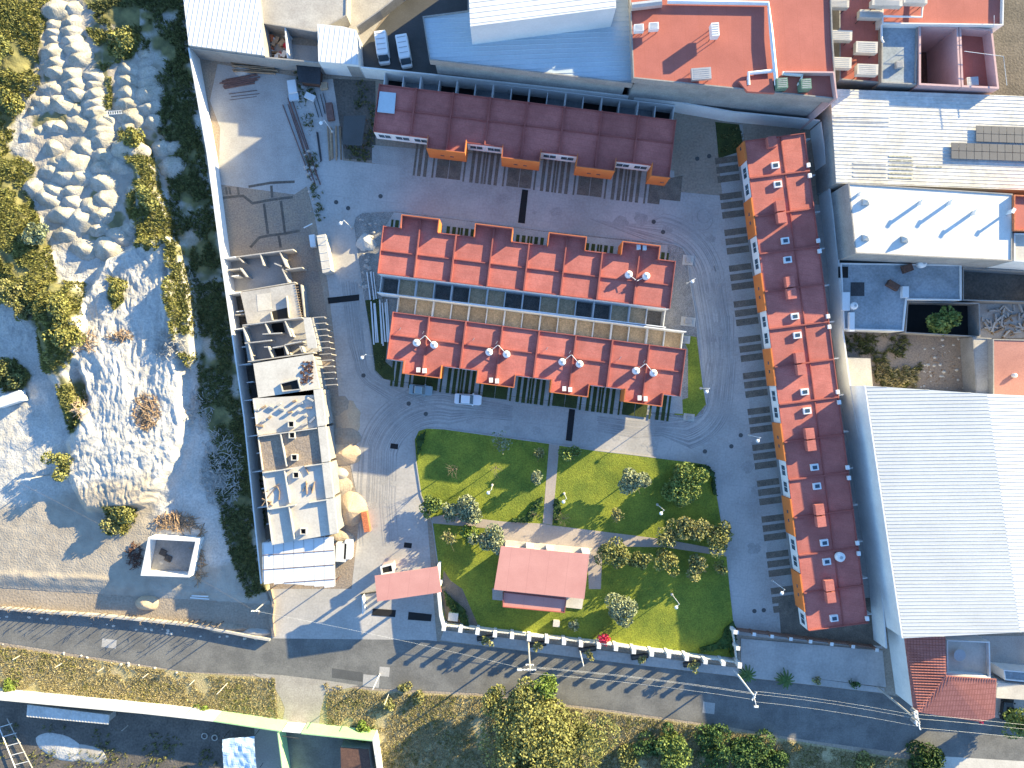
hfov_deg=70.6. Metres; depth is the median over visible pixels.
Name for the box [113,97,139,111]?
dumped heap
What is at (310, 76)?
shack
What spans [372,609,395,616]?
speed bump
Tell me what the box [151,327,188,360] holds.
stick pile
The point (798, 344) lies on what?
townhouse
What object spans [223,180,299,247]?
foundation trench
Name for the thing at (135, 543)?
power line
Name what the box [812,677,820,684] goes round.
plant
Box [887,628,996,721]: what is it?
tile roof house
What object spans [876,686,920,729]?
utility pole
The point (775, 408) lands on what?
window
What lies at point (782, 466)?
window
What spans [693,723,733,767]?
bush
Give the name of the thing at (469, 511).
tree
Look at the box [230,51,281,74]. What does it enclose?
timber pile
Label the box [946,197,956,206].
vent pipe
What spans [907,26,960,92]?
pink courtyard
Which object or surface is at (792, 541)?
window
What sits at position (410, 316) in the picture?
townhouse
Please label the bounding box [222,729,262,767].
tarp canopy
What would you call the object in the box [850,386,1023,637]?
ribbed roof hall
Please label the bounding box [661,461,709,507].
tree
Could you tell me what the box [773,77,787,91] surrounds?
chiller
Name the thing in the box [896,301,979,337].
walled patio
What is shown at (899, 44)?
grey block
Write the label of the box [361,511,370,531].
brick stack
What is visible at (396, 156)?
front yard
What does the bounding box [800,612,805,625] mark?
window
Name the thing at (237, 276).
patio cross wall
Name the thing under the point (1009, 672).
grey canopy
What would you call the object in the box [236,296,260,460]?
patio strip
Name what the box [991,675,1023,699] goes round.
white roof
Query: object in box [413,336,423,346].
water tank
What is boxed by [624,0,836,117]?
red roof building
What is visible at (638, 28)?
ac unit
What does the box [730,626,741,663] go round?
side fence
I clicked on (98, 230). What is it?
dumped heap
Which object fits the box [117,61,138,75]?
dumped heap
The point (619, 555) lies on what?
tree
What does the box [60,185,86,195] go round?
dumped heap
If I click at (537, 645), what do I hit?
sapling
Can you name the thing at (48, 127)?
dumped heap
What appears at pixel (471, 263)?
townhouse
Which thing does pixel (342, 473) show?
sand heap
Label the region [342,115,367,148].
tarp shelter
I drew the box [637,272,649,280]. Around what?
water tank
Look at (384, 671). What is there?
manhole slab
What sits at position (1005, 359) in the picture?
red flat building
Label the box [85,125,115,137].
dumped heap
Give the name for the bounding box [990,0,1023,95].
side street
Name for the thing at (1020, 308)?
scrap board
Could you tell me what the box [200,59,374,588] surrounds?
building plot
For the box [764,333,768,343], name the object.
window
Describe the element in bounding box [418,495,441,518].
bush
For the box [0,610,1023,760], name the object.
street
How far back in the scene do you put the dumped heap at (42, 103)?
119.10 m
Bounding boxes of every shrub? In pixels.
[0,34,11,65]
[0,87,24,116]
[0,278,25,307]
[0,357,25,388]
[12,300,31,321]
[21,222,48,245]
[40,451,73,481]
[41,321,86,351]
[46,293,70,327]
[98,516,121,533]
[106,25,137,58]
[107,279,127,300]
[110,505,134,523]
[120,126,145,147]
[135,184,158,211]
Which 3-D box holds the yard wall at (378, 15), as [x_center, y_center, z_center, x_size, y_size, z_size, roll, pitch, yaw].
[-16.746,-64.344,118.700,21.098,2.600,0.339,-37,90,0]
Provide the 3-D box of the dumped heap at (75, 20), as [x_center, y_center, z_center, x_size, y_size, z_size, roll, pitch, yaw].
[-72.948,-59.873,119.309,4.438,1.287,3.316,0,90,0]
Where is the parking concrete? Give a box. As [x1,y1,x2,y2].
[386,212,666,259]
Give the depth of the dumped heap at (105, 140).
118.87 m
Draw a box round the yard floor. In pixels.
[272,44,317,61]
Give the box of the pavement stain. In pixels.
[367,193,764,553]
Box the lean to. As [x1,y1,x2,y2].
[26,704,115,723]
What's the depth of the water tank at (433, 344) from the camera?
113.25 m
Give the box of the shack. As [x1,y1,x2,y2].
[296,65,322,86]
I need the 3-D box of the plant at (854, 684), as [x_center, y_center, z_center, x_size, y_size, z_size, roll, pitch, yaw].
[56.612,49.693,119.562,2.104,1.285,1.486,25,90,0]
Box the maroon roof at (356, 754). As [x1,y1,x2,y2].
[340,739,374,767]
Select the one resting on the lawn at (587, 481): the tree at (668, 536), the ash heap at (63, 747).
the tree at (668, 536)
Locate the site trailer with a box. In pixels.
[0,390,27,407]
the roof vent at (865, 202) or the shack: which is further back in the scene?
the shack
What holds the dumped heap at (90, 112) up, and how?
on the quarry ground at (55, 542)
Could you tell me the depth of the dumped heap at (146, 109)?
119.03 m
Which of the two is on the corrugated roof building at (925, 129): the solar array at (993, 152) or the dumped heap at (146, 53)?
the solar array at (993, 152)
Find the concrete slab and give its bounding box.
[210,64,306,193]
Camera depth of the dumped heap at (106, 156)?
118.76 m
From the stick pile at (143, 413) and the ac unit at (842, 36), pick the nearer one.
the ac unit at (842, 36)
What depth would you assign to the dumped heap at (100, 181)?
118.97 m
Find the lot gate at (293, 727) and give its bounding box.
[282,722,305,738]
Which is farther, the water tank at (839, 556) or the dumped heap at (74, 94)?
the dumped heap at (74, 94)
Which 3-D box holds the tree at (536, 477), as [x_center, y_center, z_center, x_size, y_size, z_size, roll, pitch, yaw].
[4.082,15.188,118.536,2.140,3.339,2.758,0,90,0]
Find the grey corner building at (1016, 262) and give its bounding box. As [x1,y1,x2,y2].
[986,233,1023,269]
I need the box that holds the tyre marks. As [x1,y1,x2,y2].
[341,208,735,545]
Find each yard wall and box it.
[284,27,292,58]
[357,0,405,34]
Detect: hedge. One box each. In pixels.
[416,430,425,456]
[443,590,468,630]
[511,496,543,523]
[553,497,561,523]
[695,464,717,495]
[699,621,736,656]
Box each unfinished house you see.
[228,249,306,292]
[235,284,308,323]
[242,317,322,362]
[253,354,326,397]
[253,388,332,434]
[257,425,335,471]
[262,460,339,508]
[267,494,344,544]
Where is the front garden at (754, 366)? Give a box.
[715,125,791,628]
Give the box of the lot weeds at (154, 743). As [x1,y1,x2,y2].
[0,723,217,767]
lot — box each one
[0,700,304,767]
[362,0,467,80]
[980,304,1023,337]
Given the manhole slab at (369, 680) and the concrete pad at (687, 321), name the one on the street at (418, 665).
the manhole slab at (369, 680)
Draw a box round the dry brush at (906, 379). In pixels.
[873,357,920,388]
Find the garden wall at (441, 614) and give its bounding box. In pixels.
[437,561,444,625]
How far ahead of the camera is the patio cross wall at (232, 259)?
117.94 m
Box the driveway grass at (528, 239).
[391,219,668,259]
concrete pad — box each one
[680,316,695,326]
[682,255,693,264]
[682,335,689,343]
[683,413,694,420]
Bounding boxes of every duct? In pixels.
[631,0,661,10]
[667,0,777,85]
[747,69,772,84]
[782,71,802,85]
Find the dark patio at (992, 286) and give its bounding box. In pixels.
[956,267,1023,303]
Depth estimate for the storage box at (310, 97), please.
119.50 m
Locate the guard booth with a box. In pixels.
[380,560,395,574]
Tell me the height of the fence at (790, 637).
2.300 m
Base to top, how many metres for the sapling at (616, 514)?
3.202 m
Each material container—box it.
[335,541,347,561]
[344,539,353,558]
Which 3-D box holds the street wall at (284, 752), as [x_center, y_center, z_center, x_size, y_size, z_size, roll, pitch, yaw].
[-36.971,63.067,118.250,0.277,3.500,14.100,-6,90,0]
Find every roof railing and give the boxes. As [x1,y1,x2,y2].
[961,24,993,24]
[965,51,1006,83]
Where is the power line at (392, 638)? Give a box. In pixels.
[263,612,510,665]
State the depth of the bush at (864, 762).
119.33 m
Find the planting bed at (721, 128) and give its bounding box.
[715,122,741,157]
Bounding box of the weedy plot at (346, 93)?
[333,78,374,159]
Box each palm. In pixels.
[738,664,755,683]
[774,668,794,689]
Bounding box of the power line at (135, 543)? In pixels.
[40,493,250,608]
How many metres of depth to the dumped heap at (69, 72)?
119.00 m
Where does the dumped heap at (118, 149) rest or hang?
on the quarry ground at (55, 542)
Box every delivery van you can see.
[374,30,390,65]
[395,33,412,68]
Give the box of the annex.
[261,0,350,40]
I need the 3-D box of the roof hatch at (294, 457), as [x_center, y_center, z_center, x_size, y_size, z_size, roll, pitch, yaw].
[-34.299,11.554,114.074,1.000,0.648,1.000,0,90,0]
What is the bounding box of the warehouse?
[183,0,271,56]
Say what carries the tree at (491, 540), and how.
on the lawn at (587, 481)
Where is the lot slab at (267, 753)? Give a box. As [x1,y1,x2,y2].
[254,716,280,767]
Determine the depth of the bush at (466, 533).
117.94 m
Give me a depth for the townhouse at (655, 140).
114.28 m
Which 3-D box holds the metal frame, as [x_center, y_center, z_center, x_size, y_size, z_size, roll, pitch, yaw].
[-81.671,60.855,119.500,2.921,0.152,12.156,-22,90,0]
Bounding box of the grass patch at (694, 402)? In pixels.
[674,335,705,415]
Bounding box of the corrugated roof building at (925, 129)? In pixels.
[813,89,1023,194]
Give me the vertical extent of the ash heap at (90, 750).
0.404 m
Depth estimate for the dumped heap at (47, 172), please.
118.95 m
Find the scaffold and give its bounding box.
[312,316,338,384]
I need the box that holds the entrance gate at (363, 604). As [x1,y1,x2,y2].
[361,591,375,613]
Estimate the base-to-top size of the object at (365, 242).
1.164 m
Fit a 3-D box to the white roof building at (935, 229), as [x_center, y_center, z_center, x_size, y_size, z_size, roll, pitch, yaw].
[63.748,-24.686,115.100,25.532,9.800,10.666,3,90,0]
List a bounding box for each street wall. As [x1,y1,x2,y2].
[0,688,220,721]
[213,711,287,731]
[277,726,289,767]
[301,723,375,740]
[372,730,382,767]
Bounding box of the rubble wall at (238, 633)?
[0,606,270,640]
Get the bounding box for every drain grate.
[390,443,397,448]
[404,542,411,547]
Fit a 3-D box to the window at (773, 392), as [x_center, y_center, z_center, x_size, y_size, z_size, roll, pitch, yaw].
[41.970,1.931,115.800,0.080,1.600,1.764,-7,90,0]
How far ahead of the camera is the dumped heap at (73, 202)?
119.05 m
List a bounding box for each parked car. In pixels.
[409,384,432,396]
[454,393,481,405]
[998,698,1015,719]
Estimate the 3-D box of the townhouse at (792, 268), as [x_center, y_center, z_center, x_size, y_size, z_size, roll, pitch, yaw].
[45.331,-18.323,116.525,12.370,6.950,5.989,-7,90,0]
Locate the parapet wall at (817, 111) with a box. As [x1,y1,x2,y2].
[782,71,837,129]
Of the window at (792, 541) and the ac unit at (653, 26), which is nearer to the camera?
the ac unit at (653, 26)
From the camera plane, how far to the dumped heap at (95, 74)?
119.19 m
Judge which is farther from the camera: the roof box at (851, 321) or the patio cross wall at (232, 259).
the patio cross wall at (232, 259)
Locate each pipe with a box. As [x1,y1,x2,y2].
[856,189,865,197]
[880,25,883,42]
[883,7,922,17]
[917,197,926,205]
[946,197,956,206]
[970,207,980,216]
[1006,207,1015,214]
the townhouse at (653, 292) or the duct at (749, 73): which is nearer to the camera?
the duct at (749, 73)
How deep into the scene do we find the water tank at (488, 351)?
113.24 m
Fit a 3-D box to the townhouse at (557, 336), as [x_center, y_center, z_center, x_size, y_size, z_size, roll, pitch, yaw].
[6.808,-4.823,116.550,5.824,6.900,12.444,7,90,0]
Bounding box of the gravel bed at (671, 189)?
[660,176,682,200]
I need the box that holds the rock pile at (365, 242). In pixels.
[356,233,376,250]
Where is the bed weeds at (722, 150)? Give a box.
[367,128,742,365]
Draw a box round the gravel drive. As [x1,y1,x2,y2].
[253,673,357,725]
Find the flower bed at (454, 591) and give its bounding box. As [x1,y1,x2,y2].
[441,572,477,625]
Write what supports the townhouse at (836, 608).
on the paving
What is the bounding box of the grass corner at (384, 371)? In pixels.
[365,299,393,379]
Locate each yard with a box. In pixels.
[372,145,674,200]
[832,332,962,391]
[930,636,1023,717]
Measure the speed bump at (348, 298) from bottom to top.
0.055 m
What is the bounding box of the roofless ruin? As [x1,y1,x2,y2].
[141,534,203,576]
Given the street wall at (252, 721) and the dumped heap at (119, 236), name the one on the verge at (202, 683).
the street wall at (252, 721)
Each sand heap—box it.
[135,596,158,609]
[209,623,246,633]
[234,65,250,76]
[243,628,270,635]
[325,530,353,544]
[330,444,360,464]
[331,395,348,415]
[334,427,360,444]
[335,400,360,430]
[336,477,352,495]
[338,467,347,478]
[341,491,367,525]
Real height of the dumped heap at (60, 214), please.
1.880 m
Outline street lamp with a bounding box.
[319,120,333,132]
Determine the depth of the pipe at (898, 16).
110.58 m
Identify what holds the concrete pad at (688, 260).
on the block verge at (682, 302)
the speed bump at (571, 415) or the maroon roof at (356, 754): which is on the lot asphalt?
the maroon roof at (356, 754)
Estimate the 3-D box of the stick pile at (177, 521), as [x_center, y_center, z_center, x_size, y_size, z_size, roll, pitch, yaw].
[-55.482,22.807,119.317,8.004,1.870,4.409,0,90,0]
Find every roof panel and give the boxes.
[834,115,889,125]
[853,162,886,176]
[889,155,912,178]
[916,166,941,167]
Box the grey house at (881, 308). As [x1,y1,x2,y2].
[839,263,961,332]
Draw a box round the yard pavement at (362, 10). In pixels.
[349,0,390,45]
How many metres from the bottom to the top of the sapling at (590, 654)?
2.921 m
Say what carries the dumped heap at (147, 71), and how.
on the quarry ground at (55, 542)
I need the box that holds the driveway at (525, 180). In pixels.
[435,159,660,203]
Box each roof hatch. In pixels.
[288,421,294,426]
[289,432,295,437]
[291,454,297,460]
[293,471,299,477]
[300,527,306,534]
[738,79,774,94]
[894,61,903,68]
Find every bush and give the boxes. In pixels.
[2,678,19,692]
[193,704,208,711]
[355,720,378,742]
[382,697,394,710]
[397,681,412,692]
[411,690,423,705]
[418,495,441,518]
[440,502,458,522]
[459,525,479,546]
[568,619,578,631]
[617,743,640,767]
[632,722,673,757]
[654,729,693,767]
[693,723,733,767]
[729,728,776,767]
[753,750,789,767]
[855,750,875,767]
[905,740,945,767]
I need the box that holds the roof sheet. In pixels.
[377,91,395,113]
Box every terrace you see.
[875,0,1003,31]
[946,635,990,677]
[953,27,998,94]
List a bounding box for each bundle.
[190,595,208,599]
[220,74,259,88]
[230,90,259,99]
[283,99,320,184]
[316,132,321,161]
[325,102,334,121]
[327,126,341,160]
[366,271,376,299]
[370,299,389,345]
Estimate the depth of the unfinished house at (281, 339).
117.07 m
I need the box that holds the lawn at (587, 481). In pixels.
[415,429,732,657]
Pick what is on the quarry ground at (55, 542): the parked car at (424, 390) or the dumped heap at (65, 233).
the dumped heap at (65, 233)
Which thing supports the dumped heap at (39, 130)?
on the quarry ground at (55, 542)
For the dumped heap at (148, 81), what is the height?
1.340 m
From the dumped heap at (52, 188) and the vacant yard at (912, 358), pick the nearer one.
the dumped heap at (52, 188)
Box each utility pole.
[16,474,49,481]
[251,599,268,611]
[517,641,535,670]
[733,669,757,707]
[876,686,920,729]
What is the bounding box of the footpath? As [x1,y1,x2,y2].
[432,444,725,588]
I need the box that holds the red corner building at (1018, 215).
[1012,195,1023,232]
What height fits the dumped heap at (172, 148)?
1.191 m
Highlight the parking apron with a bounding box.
[394,361,682,413]
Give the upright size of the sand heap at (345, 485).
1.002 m
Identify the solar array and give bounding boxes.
[951,143,1023,160]
[976,125,1023,142]
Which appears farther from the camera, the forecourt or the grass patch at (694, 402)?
the forecourt
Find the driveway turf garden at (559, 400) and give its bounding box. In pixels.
[413,375,647,417]
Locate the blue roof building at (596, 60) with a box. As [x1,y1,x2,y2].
[422,0,632,94]
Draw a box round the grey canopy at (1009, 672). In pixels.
[990,662,1023,681]
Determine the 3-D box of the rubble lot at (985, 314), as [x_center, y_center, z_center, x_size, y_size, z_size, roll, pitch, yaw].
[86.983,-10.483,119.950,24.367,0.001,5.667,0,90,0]
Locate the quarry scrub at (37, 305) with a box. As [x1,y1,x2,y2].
[0,0,197,536]
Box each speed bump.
[328,294,358,303]
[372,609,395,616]
[408,612,431,620]
[518,189,527,223]
[566,409,574,440]
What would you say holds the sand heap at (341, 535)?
on the building plot at (245, 223)
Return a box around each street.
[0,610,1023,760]
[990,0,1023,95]
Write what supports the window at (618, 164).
in the townhouse at (618, 132)
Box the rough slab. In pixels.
[847,358,872,385]
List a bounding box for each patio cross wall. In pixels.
[223,256,240,261]
[229,292,240,296]
[232,275,243,278]
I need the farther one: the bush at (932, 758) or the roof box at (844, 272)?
the bush at (932, 758)
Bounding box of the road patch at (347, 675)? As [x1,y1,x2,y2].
[332,668,362,681]
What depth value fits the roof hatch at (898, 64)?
111.45 m
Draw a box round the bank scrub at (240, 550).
[86,0,266,599]
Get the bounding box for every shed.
[262,536,339,587]
[317,24,364,77]
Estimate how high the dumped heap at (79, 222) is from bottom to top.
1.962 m
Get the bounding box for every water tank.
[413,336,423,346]
[428,339,437,348]
[485,345,497,355]
[498,345,509,357]
[558,355,570,365]
[572,355,582,367]
[625,271,635,279]
[632,364,644,374]
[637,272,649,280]
[646,364,656,376]
[834,552,844,561]
[850,302,857,309]
[916,262,926,267]
[954,649,965,660]
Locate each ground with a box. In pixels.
[0,0,270,603]
[0,14,1023,759]
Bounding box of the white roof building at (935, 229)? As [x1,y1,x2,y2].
[831,183,1012,267]
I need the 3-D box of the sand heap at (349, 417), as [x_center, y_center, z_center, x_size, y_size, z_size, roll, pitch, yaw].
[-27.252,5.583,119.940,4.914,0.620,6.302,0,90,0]
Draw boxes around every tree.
[440,528,456,547]
[446,464,457,477]
[455,494,482,524]
[467,523,505,555]
[475,686,578,767]
[480,684,505,717]
[505,676,534,716]
[528,672,558,700]
[531,470,542,485]
[557,711,620,767]
[558,445,581,461]
[594,536,631,569]
[604,592,637,628]
[617,468,651,494]
[628,551,653,569]
[653,548,679,576]
[656,518,685,547]
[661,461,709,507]
[675,517,693,533]
[677,516,709,541]
[686,553,707,581]
[706,519,733,558]
[713,560,728,575]
[925,305,962,335]
[1001,707,1023,739]
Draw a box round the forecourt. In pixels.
[741,638,885,686]
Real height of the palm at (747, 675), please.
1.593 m
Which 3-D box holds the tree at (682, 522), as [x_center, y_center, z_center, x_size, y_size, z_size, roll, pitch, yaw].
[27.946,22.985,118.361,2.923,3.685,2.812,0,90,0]
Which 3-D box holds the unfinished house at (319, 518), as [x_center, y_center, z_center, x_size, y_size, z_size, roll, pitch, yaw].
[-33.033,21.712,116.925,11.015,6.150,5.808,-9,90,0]
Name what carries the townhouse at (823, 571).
on the paving
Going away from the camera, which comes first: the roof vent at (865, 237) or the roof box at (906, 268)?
the roof vent at (865, 237)
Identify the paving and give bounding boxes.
[271,79,881,648]
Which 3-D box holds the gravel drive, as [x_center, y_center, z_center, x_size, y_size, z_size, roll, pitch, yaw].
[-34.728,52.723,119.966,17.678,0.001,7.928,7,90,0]
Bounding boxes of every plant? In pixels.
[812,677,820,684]
[849,680,860,688]
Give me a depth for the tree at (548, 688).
113.93 m
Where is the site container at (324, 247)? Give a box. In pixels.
[317,234,334,274]
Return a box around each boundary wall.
[188,48,265,583]
[190,47,363,77]
[360,66,819,129]
[810,122,886,648]
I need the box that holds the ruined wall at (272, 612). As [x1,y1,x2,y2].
[268,589,275,636]
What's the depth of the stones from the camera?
119.91 m
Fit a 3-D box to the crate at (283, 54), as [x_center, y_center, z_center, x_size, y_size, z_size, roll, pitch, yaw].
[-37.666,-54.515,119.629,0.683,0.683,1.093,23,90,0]
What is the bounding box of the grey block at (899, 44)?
[871,27,917,91]
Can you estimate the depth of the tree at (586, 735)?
114.03 m
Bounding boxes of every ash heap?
[36,733,79,760]
[78,744,106,763]
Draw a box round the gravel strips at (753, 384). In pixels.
[715,155,795,612]
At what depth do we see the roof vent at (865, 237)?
109.85 m
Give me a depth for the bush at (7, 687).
119.25 m
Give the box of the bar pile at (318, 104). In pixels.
[311,92,325,116]
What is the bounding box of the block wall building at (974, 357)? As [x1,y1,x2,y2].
[960,337,991,393]
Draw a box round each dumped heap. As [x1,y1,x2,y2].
[19,128,36,142]
[22,177,43,197]
[26,105,39,114]
[31,95,51,112]
[34,125,44,134]
[34,187,61,208]
[38,56,66,69]
[38,80,64,96]
[39,43,64,61]
[39,165,57,179]
[40,0,69,20]
[42,139,63,156]
[43,66,62,79]
[43,120,55,132]
[43,181,63,197]
[44,28,61,37]
[45,19,62,28]
[46,36,61,43]
[47,157,57,166]
[47,205,74,224]
[49,170,72,186]
[50,94,73,113]
[52,120,71,134]
[52,225,78,242]
[55,149,92,171]
[59,77,86,90]
[60,25,82,35]
[60,41,90,54]
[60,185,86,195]
[61,14,81,26]
[61,35,83,43]
[61,66,81,79]
[61,195,81,208]
[63,87,85,101]
[65,50,94,67]
[65,207,95,236]
[66,1,83,14]
[66,115,89,134]
[69,103,82,115]
[70,238,96,260]
[72,136,95,156]
[72,171,90,187]
[80,97,106,107]
[81,197,100,212]
[82,106,107,118]
[83,68,103,82]
[84,87,105,98]
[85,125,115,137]
[86,80,103,89]
[89,113,114,126]
[89,173,117,191]
[89,223,107,236]
[90,132,117,148]
[90,161,111,173]
[90,206,114,223]
[91,148,113,164]
[93,189,119,209]
[93,236,124,261]
[105,227,132,246]
[109,157,132,174]
[110,140,150,160]
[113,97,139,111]
[115,85,136,98]
[116,73,137,86]
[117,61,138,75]
[117,108,145,128]
[118,123,141,133]
[120,222,136,238]
[135,85,164,103]
[136,48,153,59]
[137,77,161,87]
[137,100,164,116]
[139,66,159,78]
[143,114,162,130]
[150,140,168,156]
[158,156,186,179]
[166,140,180,154]
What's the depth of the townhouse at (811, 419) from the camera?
114.18 m
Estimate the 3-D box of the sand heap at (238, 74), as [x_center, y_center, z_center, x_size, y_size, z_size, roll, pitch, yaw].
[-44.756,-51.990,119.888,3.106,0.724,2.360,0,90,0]
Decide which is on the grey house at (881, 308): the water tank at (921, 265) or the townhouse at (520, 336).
the water tank at (921, 265)
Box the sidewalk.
[440,630,883,692]
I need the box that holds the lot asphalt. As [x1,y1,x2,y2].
[286,728,353,767]
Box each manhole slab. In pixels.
[101,638,116,648]
[363,674,379,687]
[379,667,389,676]
[702,702,714,713]
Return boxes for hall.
[469,0,615,44]
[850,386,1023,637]
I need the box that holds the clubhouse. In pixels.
[492,540,591,612]
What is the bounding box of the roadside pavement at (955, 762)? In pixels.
[941,757,1023,767]
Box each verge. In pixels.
[0,647,928,767]
[354,212,705,417]
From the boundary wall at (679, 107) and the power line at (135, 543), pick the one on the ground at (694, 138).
the boundary wall at (679, 107)
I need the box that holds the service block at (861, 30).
[832,0,878,89]
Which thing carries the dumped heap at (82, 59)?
on the quarry ground at (55, 542)
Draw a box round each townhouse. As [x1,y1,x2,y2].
[373,73,420,142]
[377,214,420,297]
[387,294,433,375]
[410,77,456,159]
[414,217,455,300]
[421,299,468,378]
[446,80,493,161]
[449,223,493,305]
[460,304,504,384]
[485,84,529,167]
[485,226,528,309]
[495,308,540,387]
[520,88,565,170]
[521,232,567,314]
[533,313,577,394]
[557,234,602,318]
[558,92,601,176]
[569,317,613,396]
[593,96,638,179]
[593,241,641,323]
[607,322,649,403]
[628,243,675,327]
[630,101,676,185]
[642,327,685,406]
[736,133,814,183]
[743,170,819,220]
[746,208,821,256]
[753,246,829,294]
[755,284,833,330]
[762,321,838,367]
[765,358,843,404]
[772,395,846,441]
[774,431,852,479]
[781,468,857,517]
[784,505,861,555]
[791,541,867,592]
[793,578,871,630]
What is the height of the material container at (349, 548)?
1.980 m
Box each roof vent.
[861,199,869,205]
[861,235,869,240]
[900,236,908,242]
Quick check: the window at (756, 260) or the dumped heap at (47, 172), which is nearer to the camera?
the window at (756, 260)
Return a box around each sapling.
[479,635,493,646]
[491,430,512,453]
[533,447,544,458]
[533,642,542,651]
[584,649,593,660]
[611,507,624,522]
[637,655,646,664]
[687,659,699,674]
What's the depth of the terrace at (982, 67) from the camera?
113.17 m
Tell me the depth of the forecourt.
119.87 m
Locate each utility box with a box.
[448,611,457,621]
[553,619,559,626]
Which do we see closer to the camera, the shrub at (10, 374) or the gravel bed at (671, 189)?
the shrub at (10, 374)
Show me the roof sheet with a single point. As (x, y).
(386, 102)
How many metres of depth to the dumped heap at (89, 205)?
118.77 m
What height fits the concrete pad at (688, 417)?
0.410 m
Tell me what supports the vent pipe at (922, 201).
on the white roof building at (935, 229)
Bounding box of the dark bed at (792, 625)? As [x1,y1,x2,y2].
[778,598,880,645]
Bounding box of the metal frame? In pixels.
[0,718,32,767]
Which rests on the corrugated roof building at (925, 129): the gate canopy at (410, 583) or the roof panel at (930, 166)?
the roof panel at (930, 166)
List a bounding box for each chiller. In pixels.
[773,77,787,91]
[797,78,811,92]
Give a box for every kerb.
[353,211,707,418]
[414,428,736,658]
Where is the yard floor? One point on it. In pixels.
(305, 52)
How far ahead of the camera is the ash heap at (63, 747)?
119.87 m
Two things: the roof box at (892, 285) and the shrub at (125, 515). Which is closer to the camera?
the roof box at (892, 285)
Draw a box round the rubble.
[300,361,313,383]
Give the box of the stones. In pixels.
[915,351,955,384]
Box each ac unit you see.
[633,24,643,35]
[648,22,658,33]
[708,22,719,41]
[832,0,848,13]
[833,30,851,45]
[834,57,851,72]
[852,41,877,57]
[853,64,877,78]
[855,9,882,23]
[868,0,902,11]
[898,0,927,9]
[963,77,978,85]
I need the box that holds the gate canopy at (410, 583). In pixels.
[375,564,442,601]
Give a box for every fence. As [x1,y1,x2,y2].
[441,621,741,668]
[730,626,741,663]
[735,627,878,651]
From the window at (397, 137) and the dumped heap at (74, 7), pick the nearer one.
the window at (397, 137)
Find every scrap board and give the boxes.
[983,321,990,330]
[989,322,995,331]
[993,313,996,322]
[1017,304,1022,312]
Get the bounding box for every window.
[378,134,391,138]
[395,136,409,140]
[414,138,426,142]
[469,145,482,149]
[487,147,500,151]
[543,154,555,158]
[560,156,573,160]
[616,163,629,167]
[633,165,647,169]
[743,167,746,179]
[745,183,749,196]
[752,241,756,253]
[754,258,758,269]
[762,316,766,327]
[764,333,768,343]
[771,391,776,401]
[773,407,778,417]
[781,464,785,475]
[783,481,787,492]
[790,538,795,550]
[792,554,797,567]
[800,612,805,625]
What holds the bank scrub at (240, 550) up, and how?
on the quarry ground at (55, 542)
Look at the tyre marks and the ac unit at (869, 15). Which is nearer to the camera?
the ac unit at (869, 15)
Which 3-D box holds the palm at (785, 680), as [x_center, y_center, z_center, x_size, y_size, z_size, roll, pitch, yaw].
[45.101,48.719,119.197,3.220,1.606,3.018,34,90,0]
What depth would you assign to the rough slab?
117.00 m
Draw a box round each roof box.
[838,267,847,277]
[840,292,849,310]
[847,312,854,331]
[851,282,863,295]
[885,279,900,290]
[900,263,913,273]
[900,286,908,297]
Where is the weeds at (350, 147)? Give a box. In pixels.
[294,71,374,221]
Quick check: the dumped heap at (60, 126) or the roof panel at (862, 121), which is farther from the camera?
the dumped heap at (60, 126)
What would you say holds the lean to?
on the lot at (132, 739)
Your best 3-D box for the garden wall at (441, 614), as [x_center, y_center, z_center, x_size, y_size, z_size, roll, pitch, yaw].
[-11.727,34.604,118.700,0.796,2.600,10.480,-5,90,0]
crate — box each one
[271,39,276,46]
[278,39,285,47]
[281,50,286,57]
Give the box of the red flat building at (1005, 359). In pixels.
[987,339,1023,395]
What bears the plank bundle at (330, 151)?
on the paving
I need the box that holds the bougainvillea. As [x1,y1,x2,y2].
[597,633,610,646]
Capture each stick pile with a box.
[61,325,98,352]
[69,389,90,420]
[103,328,133,343]
[124,541,143,569]
[130,391,161,432]
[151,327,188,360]
[151,509,200,534]
[182,385,213,433]
[189,523,208,586]
[197,426,243,509]
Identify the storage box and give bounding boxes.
[287,79,297,93]
[288,93,299,101]
[304,92,315,101]
[309,234,317,247]
[320,82,328,90]
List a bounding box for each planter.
[477,634,493,640]
[529,641,545,647]
[579,646,595,652]
[631,653,647,659]
[683,660,700,667]
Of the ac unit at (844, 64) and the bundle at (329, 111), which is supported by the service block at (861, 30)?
the ac unit at (844, 64)
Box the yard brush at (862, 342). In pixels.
[844,332,923,387]
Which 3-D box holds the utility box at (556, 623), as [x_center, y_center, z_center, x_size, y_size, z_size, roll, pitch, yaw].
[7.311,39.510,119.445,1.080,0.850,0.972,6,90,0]

